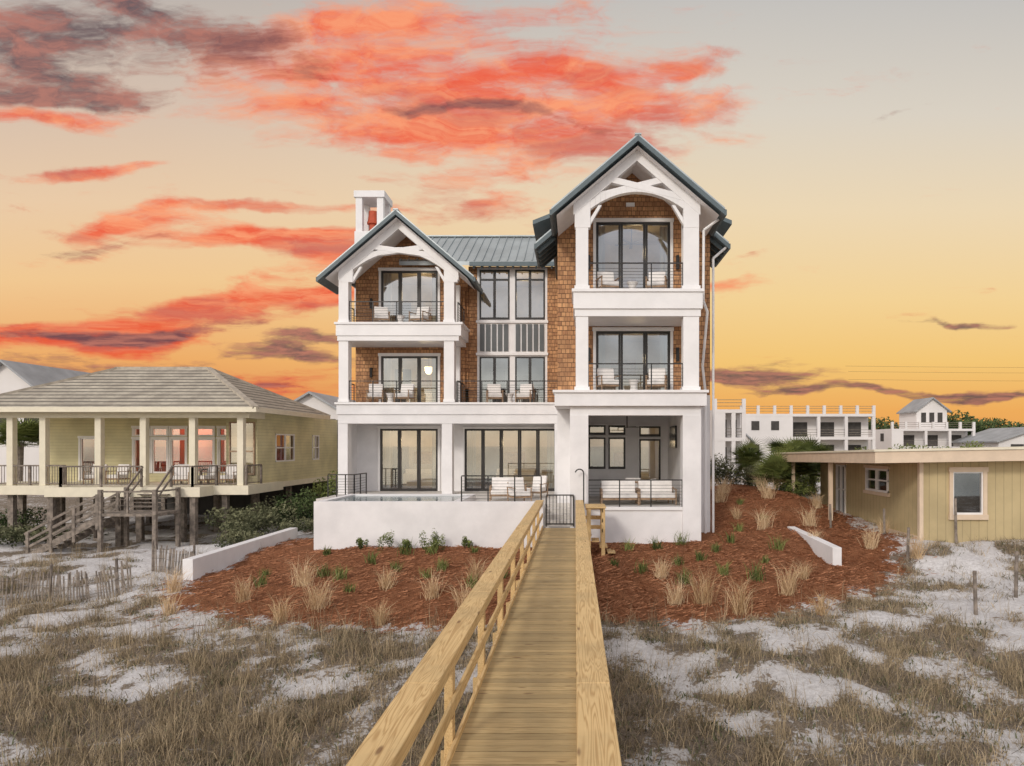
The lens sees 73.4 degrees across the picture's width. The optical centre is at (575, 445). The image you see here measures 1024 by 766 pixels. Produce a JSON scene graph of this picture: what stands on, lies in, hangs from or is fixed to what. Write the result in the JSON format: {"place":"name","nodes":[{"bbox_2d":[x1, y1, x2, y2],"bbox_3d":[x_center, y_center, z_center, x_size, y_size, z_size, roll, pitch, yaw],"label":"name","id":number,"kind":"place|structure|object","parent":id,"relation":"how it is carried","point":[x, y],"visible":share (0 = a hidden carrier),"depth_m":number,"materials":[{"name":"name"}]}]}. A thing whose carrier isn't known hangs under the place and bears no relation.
{"place":"outdoors","nodes":[
{"label":"outdoors","id":0,"kind":"place"},
{"bbox_2d":[224,574,260,602],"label":"ornamental grass","id":1,"kind":"object","parent":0,"point":[245,595],"depth_m":19.15,"materials":[{"name":"plant"}]},
{"bbox_2d":[280,554,328,587],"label":"ornamental grass","id":2,"kind":"object","parent":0,"point":[304,576],"depth_m":20.56,"materials":[{"name":"plant"}]},
{"bbox_2d":[294,572,350,612],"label":"ornamental grass","id":3,"kind":"object","parent":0,"point":[317,600],"depth_m":18.27,"materials":[{"name":"plant"}]},
{"bbox_2d":[350,597,396,627],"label":"ornamental grass","id":4,"kind":"object","parent":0,"point":[381,614],"depth_m":17.16,"materials":[{"name":"plant"}]},
{"bbox_2d":[435,578,474,611],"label":"ornamental grass","id":5,"kind":"object","parent":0,"point":[461,595],"depth_m":18.00,"materials":[{"name":"plant"}]},
{"bbox_2d":[457,554,487,579],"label":"ornamental grass","id":6,"kind":"object","parent":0,"point":[474,570],"depth_m":21.16,"materials":[{"name":"plant"}]},
{"bbox_2d":[0,473,1023,765],"bbox_3d":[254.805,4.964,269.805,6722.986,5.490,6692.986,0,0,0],"label":"ground","id":7,"kind":"structure","parent":0,"point":[780,673],"depth_m":15.46,"materials":[{"name":"white sand"}]},
{"bbox_2d":[0,418,38,517],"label":"palm tree","id":8,"kind":"object","parent":7,"relation":"on","point":[27,432],"visible":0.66,"depth_m":41.80,"materials":[{"name":"green plant"}]},
{"bbox_2d":[0,506,46,535],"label":"green shrub","id":9,"kind":"object","parent":7,"relation":"on","point":[19,519],"visible":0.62,"depth_m":36.39,"materials":[{"name":"green plant"}]},
{"bbox_2d":[0,359,88,482],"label":"grey roof house","id":10,"kind":"structure","parent":7,"relation":"on","point":[16,375],"depth_m":56.01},
{"bbox_2d":[0,522,108,548],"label":"green shrub","id":11,"kind":"object","parent":7,"relation":"on","point":[12,532],"visible":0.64,"depth_m":32.11,"materials":[{"name":"green plant"}]},
{"bbox_2d":[0,558,131,605],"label":"sand fence","id":12,"kind":"object","parent":7,"relation":"on","point":[58,580],"visible":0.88,"depth_m":20.81,"materials":[{"name":"grey wood"}]},
{"bbox_2d":[24,466,180,552],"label":"stairs","id":13,"kind":"structure","parent":7,"relation":"on","point":[96,523],"depth_m":30.02,"materials":[{"name":"grey wood"}]},
{"bbox_2d":[8,481,331,546],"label":"stilts","id":14,"kind":"object","parent":7,"relation":"on","point":[194,507],"visible":0.2,"depth_m":36.67,"materials":[{"name":"wood"}]},
{"bbox_2d":[0,407,329,496],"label":"porch structure","id":15,"kind":"object","parent":14,"relation":"on","point":[11,415],"visible":0.97,"depth_m":33.30,"materials":[{"name":"beige wood"}]},
{"bbox_2d":[106,464,130,483],"bbox_3d":[-23.294,1.452,34.829,0.820,0.976,0.860,0,0,11],"label":"lounge chair","id":16,"kind":"object","parent":15,"relation":"on","point":[118,474],"visible":0.78,"depth_m":34.83,"materials":[{"name":"white fabric"}]},
{"bbox_2d":[0,464,261,486],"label":"deck railing","id":17,"kind":"object","parent":15,"relation":"on","point":[63,475],"visible":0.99,"depth_m":32.45,"materials":[{"name":"wood"}]},
{"bbox_2d":[0,367,330,415],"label":"hip roof","id":18,"kind":"structure","parent":15,"relation":"on","point":[162,387],"depth_m":34.90,"materials":[{"name":"grey tile"}]},
{"bbox_2d":[173,465,188,483],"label":"lounge chair","id":19,"kind":"object","parent":15,"relation":"on","point":[181,473],"visible":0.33,"depth_m":33.76,"materials":[{"name":"white fabric"}]},
{"bbox_2d":[198,466,218,482],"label":"lounge chair","id":20,"kind":"object","parent":15,"relation":"on","point":[207,475],"visible":0.4,"depth_m":33.81,"materials":[{"name":"white fabric"}]},
{"bbox_2d":[218,466,235,484],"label":"lounge chair","id":21,"kind":"object","parent":15,"relation":"on","point":[232,473],"visible":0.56,"depth_m":33.99,"materials":[{"name":"white fabric"}]},
{"bbox_2d":[50,413,337,486],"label":"siding walls","id":22,"kind":"structure","parent":14,"relation":"on","point":[303,468],"depth_m":37.00,"materials":[{"name":"yellow wood"}]},
{"bbox_2d":[77,426,225,480],"bbox_3d":[-22.550,0.416,37.020,8.740,2.967,0.200,0,0,0],"label":"window trim","id":23,"kind":"structure","parent":22,"relation":"attached to","point":[151,448],"depth_m":36.94,"materials":[{"name":"wood"}]},
{"bbox_2d":[81,422,318,480],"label":"window frames","id":24,"kind":"structure","parent":22,"relation":"on","point":[135,449],"depth_m":36.99,"materials":[{"name":"wood"}]},
{"bbox_2d":[147,586,193,614],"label":"ornamental grass","id":25,"kind":"object","parent":7,"relation":"on","point":[168,602],"depth_m":18.48,"materials":[{"name":"plant"}]},
{"bbox_2d":[151,540,195,574],"bbox_3d":[-14.065,3.991,23.830,2.133,1.341,0.220,0,0,22],"label":"sand fence","id":26,"kind":"object","parent":7,"relation":"on","point":[161,561],"visible":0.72,"depth_m":23.85,"materials":[{"name":"grey wood"}]},
{"bbox_2d":[155,564,196,593],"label":"ornamental grass","id":27,"kind":"object","parent":7,"relation":"on","point":[174,585],"depth_m":20.37,"materials":[{"name":"plant"}]},
{"bbox_2d":[212,522,264,547],"bbox_3d":[-14.963,4.007,30.386,2.289,1.167,2.188,0,0,-33],"label":"green shrub","id":28,"kind":"object","parent":7,"relation":"on","point":[240,535],"visible":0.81,"depth_m":30.18,"materials":[{"name":"green plant"}]},
{"bbox_2d":[182,527,297,580],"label":"retaining wall","id":29,"kind":"structure","parent":7,"relation":"on","point":[217,560],"depth_m":24.81,"materials":[{"name":"white paint"}]},
{"bbox_2d":[201,495,313,537],"bbox_3d":[-15.559,3.629,33.158,4.438,2.264,5.132,0,0,0],"label":"green shrub","id":30,"kind":"object","parent":7,"relation":"on","point":[254,521],"visible":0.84,"depth_m":32.53,"materials":[{"name":"green plant"}]},
{"bbox_2d":[253,570,267,588],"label":"green grass clump","id":31,"kind":"object","parent":7,"relation":"on","point":[262,581],"visible":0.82,"depth_m":20.79,"materials":[{"name":"green plant"}]},
{"bbox_2d":[261,591,302,623],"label":"ornamental grass","id":32,"kind":"object","parent":7,"relation":"on","point":[280,612],"depth_m":17.16,"materials":[{"name":"plant"}]},
{"bbox_2d":[276,516,313,532],"bbox_3d":[-12.629,3.731,31.510,2.088,0.888,1.725,0,0,0],"label":"green shrub","id":33,"kind":"object","parent":7,"relation":"on","point":[309,524],"visible":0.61,"depth_m":31.59,"materials":[{"name":"green plant"}]},
{"bbox_2d":[272,486,319,530],"bbox_3d":[-14.337,3.254,34.877,2.937,2.365,3.038,0,0,0],"label":"green shrub","id":34,"kind":"object","parent":7,"relation":"on","point":[306,503],"visible":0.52,"depth_m":34.65,"materials":[{"name":"green plant"}]},
{"bbox_2d":[309,471,337,501],"bbox_3d":[-13.284,2.954,38.402,3.352,3.326,5.011,0,0,-43],"label":"green shrub","id":35,"kind":"object","parent":7,"relation":"on","point":[324,493],"visible":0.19,"depth_m":37.61,"materials":[{"name":"green plant"}]},
{"bbox_2d":[315,561,334,577],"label":"green grass clump","id":36,"kind":"object","parent":7,"relation":"on","point":[321,573],"visible":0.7,"depth_m":22.15,"materials":[{"name":"green plant"}]},
{"bbox_2d":[294,391,355,491],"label":"grey roof house","id":37,"kind":"structure","parent":7,"relation":"on","point":[324,403],"depth_m":62.01,"materials":[{"name":"white paint"}]},
{"bbox_2d":[331,562,351,581],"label":"green grass clump","id":38,"kind":"object","parent":7,"relation":"on","point":[340,574],"visible":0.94,"depth_m":21.39,"materials":[{"name":"green plant"}]},
{"bbox_2d":[371,565,400,591],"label":"ornamental grass","id":39,"kind":"object","parent":7,"relation":"on","point":[387,584],"depth_m":20.18,"materials":[{"name":"plant"}]},
{"bbox_2d":[377,530,394,550],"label":"seaside shrub","id":40,"kind":"object","parent":7,"relation":"on","point":[384,538],"visible":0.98,"depth_m":25.19,"materials":[{"name":"green plant"}]},
{"bbox_2d":[395,537,418,556],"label":"green grass clump","id":41,"kind":"object","parent":7,"relation":"on","point":[406,551],"visible":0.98,"depth_m":24.88,"materials":[{"name":"green plant"}]},
{"bbox_2d":[404,569,454,599],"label":"ornamental grass","id":42,"kind":"object","parent":7,"relation":"on","point":[433,591],"depth_m":19.14,"materials":[{"name":"plant"}]},
{"bbox_2d":[419,528,440,550],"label":"seaside shrub","id":43,"kind":"object","parent":7,"relation":"on","point":[433,541],"visible":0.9,"depth_m":24.99,"materials":[{"name":"green plant"}]},
{"bbox_2d":[346,500,621,765],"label":"boardwalk","id":44,"kind":"structure","parent":7,"relation":"on","point":[541,695],"depth_m":8.04,"materials":[{"name":"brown wood"}]},
{"bbox_2d":[0,518,1023,765],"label":"dune grass","id":45,"kind":"structure","parent":7,"relation":"on","point":[1010,672],"depth_m":12.61,"materials":[{"name":"beige plant"}]},
{"bbox_2d":[314,190,709,549],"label":"walls","id":46,"kind":"structure","parent":7,"relation":"on","point":[477,518],"depth_m":26.12,"materials":[{"name":"white paint"}]},
{"bbox_2d":[334,496,462,500],"bbox_3d":[-7.180,2.200,28.100,4.960,0.001,3.600,0,0,0],"label":"pool surface","id":47,"kind":"object","parent":46,"relation":"in","point":[402,498],"visible":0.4,"depth_m":28.33,"materials":[{"name":"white liquid"}]},
{"bbox_2d":[327,262,682,506],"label":"railings","id":48,"kind":"object","parent":46,"relation":"on","point":[481,387],"visible":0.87,"depth_m":26.14,"materials":[{"name":"metal"}]},
{"bbox_2d":[489,477,524,500],"bbox_3d":[-2.901,1.867,29.230,1.520,0.976,0.860,0,0,-3],"label":"outdoor sofa","id":49,"kind":"object","parent":46,"relation":"on","point":[499,486],"visible":0.66,"depth_m":29.43,"materials":[{"name":"white fabric"}]},
{"bbox_2d":[507,478,531,500],"bbox_3d":[-2.314,1.867,28.226,0.820,0.976,0.860,0,0,-29],"label":"lounge chair","id":50,"kind":"object","parent":46,"relation":"on","point":[520,492],"visible":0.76,"depth_m":28.30,"materials":[{"name":"white fabric"}]},
{"bbox_2d":[316,133,731,301],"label":"roofs","id":51,"kind":"structure","parent":46,"relation":"on","point":[539,248],"depth_m":32.45,"materials":[{"name":"metal"}]},
{"bbox_2d":[370,203,678,490],"bbox_3d":[-2.286,-3.825,32.970,16.359,12.350,5.334,0,0,32],"label":"door and window frames","id":52,"kind":"structure","parent":46,"relation":"attached to","point":[673,436],"depth_m":35.18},
{"bbox_2d":[383,225,666,487],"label":"interior rooms","id":53,"kind":"object","parent":46,"relation":"on","point":[632,252],"visible":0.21,"depth_m":38.02,"materials":[{"name":"paint"}]},
{"bbox_2d":[525,476,548,497],"bbox_3d":[-1.738,1.867,31.028,0.820,0.976,0.860,0,0,23],"label":"lounge chair","id":54,"kind":"object","parent":46,"relation":"on","point":[536,486],"visible":0.74,"depth_m":31.15,"materials":[{"name":"white fabric"}]},
{"bbox_2d":[546,494,573,526],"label":"garden gate","id":55,"kind":"structure","parent":46,"relation":"attached to","point":[556,495],"depth_m":25.90,"materials":[{"name":"metal"}]},
{"bbox_2d":[600,481,638,504],"bbox_3d":[1.748,1.867,27.230,1.520,0.976,0.860,0,0,-3],"label":"outdoor sofa","id":56,"kind":"object","parent":46,"relation":"on","point":[615,495],"visible":0.73,"depth_m":27.41,"materials":[{"name":"white fabric"}]},
{"bbox_2d":[637,481,676,504],"bbox_3d":[3.248,1.867,27.330,1.520,0.976,0.860,0,0,-3],"label":"outdoor sofa","id":57,"kind":"object","parent":46,"relation":"on","point":[672,496],"visible":0.77,"depth_m":27.51,"materials":[{"name":"white fabric"}]},
{"bbox_2d":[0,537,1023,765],"bbox_3d":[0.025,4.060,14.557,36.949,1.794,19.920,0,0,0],"label":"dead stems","id":58,"kind":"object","parent":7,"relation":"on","point":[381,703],"visible":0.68,"depth_m":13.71,"materials":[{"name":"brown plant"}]},
{"bbox_2d":[334,150,726,532],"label":"trim and columns","id":59,"kind":"structure","parent":7,"relation":"on","point":[675,195],"depth_m":28.12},
{"bbox_2d":[366,384,383,401],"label":"lounge chair","id":60,"kind":"object","parent":59,"relation":"on","point":[377,390],"visible":0.69,"depth_m":34.01,"materials":[{"name":"white fabric"}]},
{"bbox_2d":[373,307,389,321],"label":"lounge chair","id":61,"kind":"object","parent":59,"relation":"on","point":[382,313],"visible":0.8,"depth_m":33.99,"materials":[{"name":"white fabric"}]},
{"bbox_2d":[394,384,415,401],"bbox_3d":[-8.444,-2.593,33.829,0.820,0.976,0.860,0,0,11],"label":"lounge chair","id":62,"kind":"object","parent":59,"relation":"on","point":[406,390],"visible":0.8,"depth_m":33.99,"materials":[{"name":"white fabric"}]},
{"bbox_2d":[409,307,430,321],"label":"lounge chair","id":63,"kind":"object","parent":59,"relation":"on","point":[425,311],"visible":0.83,"depth_m":33.92,"materials":[{"name":"white fabric"}]},
{"bbox_2d":[486,384,503,401],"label":"lounge chair","id":64,"kind":"object","parent":59,"relation":"on","point":[494,390],"visible":0.73,"depth_m":34.10,"materials":[{"name":"white fabric"}]},
{"bbox_2d":[515,384,534,401],"bbox_3d":[-2.494,-2.593,33.929,0.820,0.976,0.860,0,0,11],"label":"lounge chair","id":65,"kind":"object","parent":59,"relation":"on","point":[524,390],"visible":0.69,"depth_m":34.00,"materials":[{"name":"white fabric"}]},
{"bbox_2d":[595,368,620,389],"bbox_3d":[1.292,-2.593,26.929,0.820,0.976,0.860,0,0,-14],"label":"lounge chair","id":66,"kind":"object","parent":59,"relation":"on","point":[605,372],"visible":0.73,"depth_m":27.12,"materials":[{"name":"white fabric"}]},
{"bbox_2d":[595,272,620,286],"bbox_3d":[1.292,-6.443,26.929,0.820,0.976,0.860,0,0,-14],"label":"lounge chair","id":67,"kind":"object","parent":59,"relation":"on","point":[606,281],"visible":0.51,"depth_m":26.89,"materials":[{"name":"white fabric"}]},
{"bbox_2d":[645,368,666,389],"bbox_3d":[3.206,-2.593,26.929,0.820,0.976,0.860,0,0,11],"label":"lounge chair","id":68,"kind":"object","parent":59,"relation":"on","point":[658,372],"visible":0.84,"depth_m":27.14,"materials":[{"name":"white fabric"}]},
{"bbox_2d":[645,272,667,286],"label":"lounge chair","id":69,"kind":"object","parent":59,"relation":"on","point":[659,280],"visible":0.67,"depth_m":26.65,"materials":[{"name":"white fabric"}]},
{"bbox_2d":[356,174,709,401],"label":"shingle walls","id":70,"kind":"structure","parent":7,"relation":"on","point":[561,348],"depth_m":28.20,"materials":[{"name":"brown wood"}]},
{"bbox_2d":[122,488,944,636],"bbox_3d":[-0.464,3.447,26.029,26.098,2.537,20.223,0,0,0],"label":"pine straw","id":71,"kind":"object","parent":7,"relation":"on","point":[283,548],"visible":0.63,"depth_m":21.76,"materials":[{"name":"brown plant"}]},
{"bbox_2d":[675,565,697,585],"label":"green grass clump","id":72,"kind":"object","parent":7,"relation":"on","point":[685,579],"visible":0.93,"depth_m":20.15,"materials":[{"name":"green plant"}]},
{"bbox_2d":[710,477,737,502],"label":"ornamental grass","id":73,"kind":"object","parent":7,"relation":"on","point":[721,495],"depth_m":31.43,"materials":[{"name":"plant"}]},
{"bbox_2d":[710,452,741,485],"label":"green shrub","id":74,"kind":"object","parent":7,"relation":"on","point":[719,472],"visible":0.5,"depth_m":42.49,"materials":[{"name":"green plant"}]},
{"bbox_2d":[710,399,745,478],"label":"white villa","id":75,"kind":"object","parent":7,"relation":"on","point":[727,428],"visible":0.46,"depth_m":70.02,"materials":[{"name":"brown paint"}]},
{"bbox_2d":[708,575,758,616],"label":"ornamental grass","id":76,"kind":"object","parent":7,"relation":"on","point":[741,607],"depth_m":17.68,"materials":[{"name":"plant"}]},
{"bbox_2d":[726,437,765,482],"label":"palmetto palm","id":77,"kind":"object","parent":7,"relation":"on","point":[747,455],"visible":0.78,"depth_m":40.86,"materials":[{"name":"green plant"}]},
{"bbox_2d":[739,460,765,485],"bbox_3d":[10.123,1.682,38.585,1.712,1.870,2.784,0,0,15],"label":"green shrub","id":78,"kind":"object","parent":7,"relation":"on","point":[750,469],"visible":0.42,"depth_m":37.84,"materials":[{"name":"green plant"}]},
{"bbox_2d":[742,560,765,581],"bbox_3d":[5.475,3.709,20.492,1.008,0.703,0.956,0,0,0],"label":"green grass clump","id":79,"kind":"object","parent":7,"relation":"on","point":[758,575],"visible":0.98,"depth_m":20.46,"materials":[{"name":"green plant"}]},
{"bbox_2d":[756,476,784,498],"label":"ornamental grass","id":80,"kind":"object","parent":7,"relation":"on","point":[770,491],"depth_m":31.38,"materials":[{"name":"plant"}]},
{"bbox_2d":[748,449,802,488],"bbox_3d":[10.097,1.175,34.624,2.978,2.115,3.271,0,0,41],"label":"palmetto palm","id":81,"kind":"object","parent":7,"relation":"on","point":[774,468],"visible":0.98,"depth_m":34.09,"materials":[{"name":"green plant"}]},
{"bbox_2d":[767,534,788,550],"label":"green grass clump","id":82,"kind":"object","parent":7,"relation":"on","point":[776,543],"visible":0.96,"depth_m":24.14,"materials":[{"name":"green plant"}]},
{"bbox_2d":[755,434,819,482],"bbox_3d":[11.407,0.774,36.568,4.038,3.026,3.985,0,0,0],"label":"palmetto palm","id":83,"kind":"object","parent":7,"relation":"on","point":[788,446],"visible":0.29,"depth_m":36.03,"materials":[{"name":"green plant"}]},
{"bbox_2d":[779,479,818,497],"bbox_3d":[11.189,2.211,34.077,1.925,1.061,1.930,0,0,0],"label":"green shrub","id":84,"kind":"object","parent":7,"relation":"on","point":[806,491],"visible":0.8,"depth_m":33.63,"materials":[{"name":"green plant"}]},
{"bbox_2d":[740,405,875,460],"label":"white villa","id":85,"kind":"object","parent":7,"relation":"on","point":[840,431],"visible":0.39,"depth_m":90.02,"materials":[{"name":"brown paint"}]},
{"bbox_2d":[787,526,841,565],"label":"retaining wall","id":86,"kind":"structure","parent":7,"relation":"on","point":[828,552],"depth_m":23.33,"materials":[{"name":"white paint"}]},
{"bbox_2d":[794,433,834,485],"bbox_3d":[13.511,0.818,38.453,4.063,3.096,3.942,0,0,0],"label":"palmetto palm","id":87,"kind":"object","parent":7,"relation":"on","point":[817,446],"visible":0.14,"depth_m":38.00,"materials":[{"name":"green plant"}]},
{"bbox_2d":[804,589,843,615],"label":"ornamental grass","id":88,"kind":"object","parent":7,"relation":"on","point":[820,608],"depth_m":17.47,"materials":[{"name":"plant"}]},
{"bbox_2d":[774,446,1023,542],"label":"cottage","id":89,"kind":"structure","parent":7,"relation":"on","point":[917,491],"depth_m":24.70,"materials":[{"name":"beige wood"}]},
{"bbox_2d":[836,464,982,514],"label":"window frames","id":90,"kind":"structure","parent":89,"relation":"in","point":[867,478],"depth_m":28.58,"materials":[{"name":"wood"}]},
{"bbox_2d":[900,528,929,559],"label":"ornamental grass","id":91,"kind":"object","parent":7,"relation":"on","point":[915,554],"depth_m":22.36,"materials":[{"name":"plant"}]},
{"bbox_2d":[855,441,984,449],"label":"hedge","id":92,"kind":"object","parent":7,"relation":"on","point":[914,446],"visible":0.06,"depth_m":90.41,"materials":[{"name":"green plant"}]},
{"bbox_2d":[868,397,974,449],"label":"white villa","id":93,"kind":"object","parent":7,"relation":"on","point":[922,422],"visible":0.43,"depth_m":112.01,"materials":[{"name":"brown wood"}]},
{"bbox_2d":[868,410,1023,434],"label":"distant trees","id":94,"kind":"object","parent":7,"relation":"on","point":[981,425],"visible":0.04,"depth_m":133.70,"materials":[{"name":"green plant"}]},
{"bbox_2d":[954,498,957,543],"bbox_3d":[13.383,2.761,24.000,0.135,1.802,0.100,0,0,0],"label":"wooden post","id":95,"kind":"object","parent":7,"relation":"on","point":[955,519],"visible":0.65,"depth_m":23.96,"materials":[{"name":"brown wood"}]},
{"bbox_2d":[973,571,977,614],"bbox_3d":[10.083,3.808,17.200,0.134,1.303,0.100,0,0,0],"label":"wooden post","id":96,"kind":"object","parent":7,"relation":"on","point":[975,602],"visible":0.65,"depth_m":17.16,"materials":[{"name":"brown wood"}]},
{"bbox_2d":[951,427,1023,447],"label":"grey roof house","id":97,"kind":"structure","parent":7,"relation":"on","point":[1003,437],"depth_m":103.43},
{"bbox_2d":[1014,551,1018,597],"bbox_3d":[12.013,3.605,18.599,0.117,1.452,0.100,0,0,22],"label":"wooden post","id":98,"kind":"object","parent":7,"relation":"on","point":[1016,574],"visible":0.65,"depth_m":18.57,"materials":[{"name":"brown wood"}]},
{"bbox_2d":[0,0,1023,428],"label":"sky","id":99,"kind":"structure","parent":0,"point":[179,179],"materials":[{"name":"orange"}]},
{"bbox_2d":[646,552,678,578],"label":"ornamental grass","id":100,"kind":"object","parent":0,"point":[660,574],"depth_m":20.55,"materials":[{"name":"plant"}]},
{"bbox_2d":[656,573,693,605],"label":"ornamental grass","id":101,"kind":"object","parent":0,"point":[675,599],"depth_m":18.83,"materials":[{"name":"plant"}]},
{"bbox_2d":[665,562,727,606],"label":"ornamental grass","id":102,"kind":"object","parent":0,"point":[704,595],"depth_m":18.57,"materials":[{"name":"plant"}]},
{"bbox_2d":[754,504,787,529],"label":"ornamental grass","id":103,"kind":"object","parent":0,"point":[764,525],"depth_m":26.76,"materials":[{"name":"plant"}]},
{"bbox_2d":[770,554,811,595],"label":"ornamental grass","id":104,"kind":"object","parent":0,"point":[790,581],"depth_m":19.16,"materials":[{"name":"plant"}]},
{"bbox_2d":[792,558,817,579],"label":"ornamental grass","id":105,"kind":"object","parent":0,"point":[805,575],"depth_m":20.26,"materials":[{"name":"plant"}]},
{"bbox_2d":[798,500,823,526],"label":"ornamental grass","id":106,"kind":"object","parent":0,"point":[810,519],"depth_m":27.53,"materials":[{"name":"plant"}]},
{"bbox_2d":[856,525,891,549],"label":"ornamental grass","id":107,"kind":"object","parent":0,"point":[871,544],"depth_m":23.93,"materials":[{"name":"plant"}]},
{"bbox_2d":[848,366,1023,380],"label":"power line","id":108,"kind":"object","parent":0,"point":[936,372],"visible":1,"depth_m":59.99,"materials":[{"name":"metal"}]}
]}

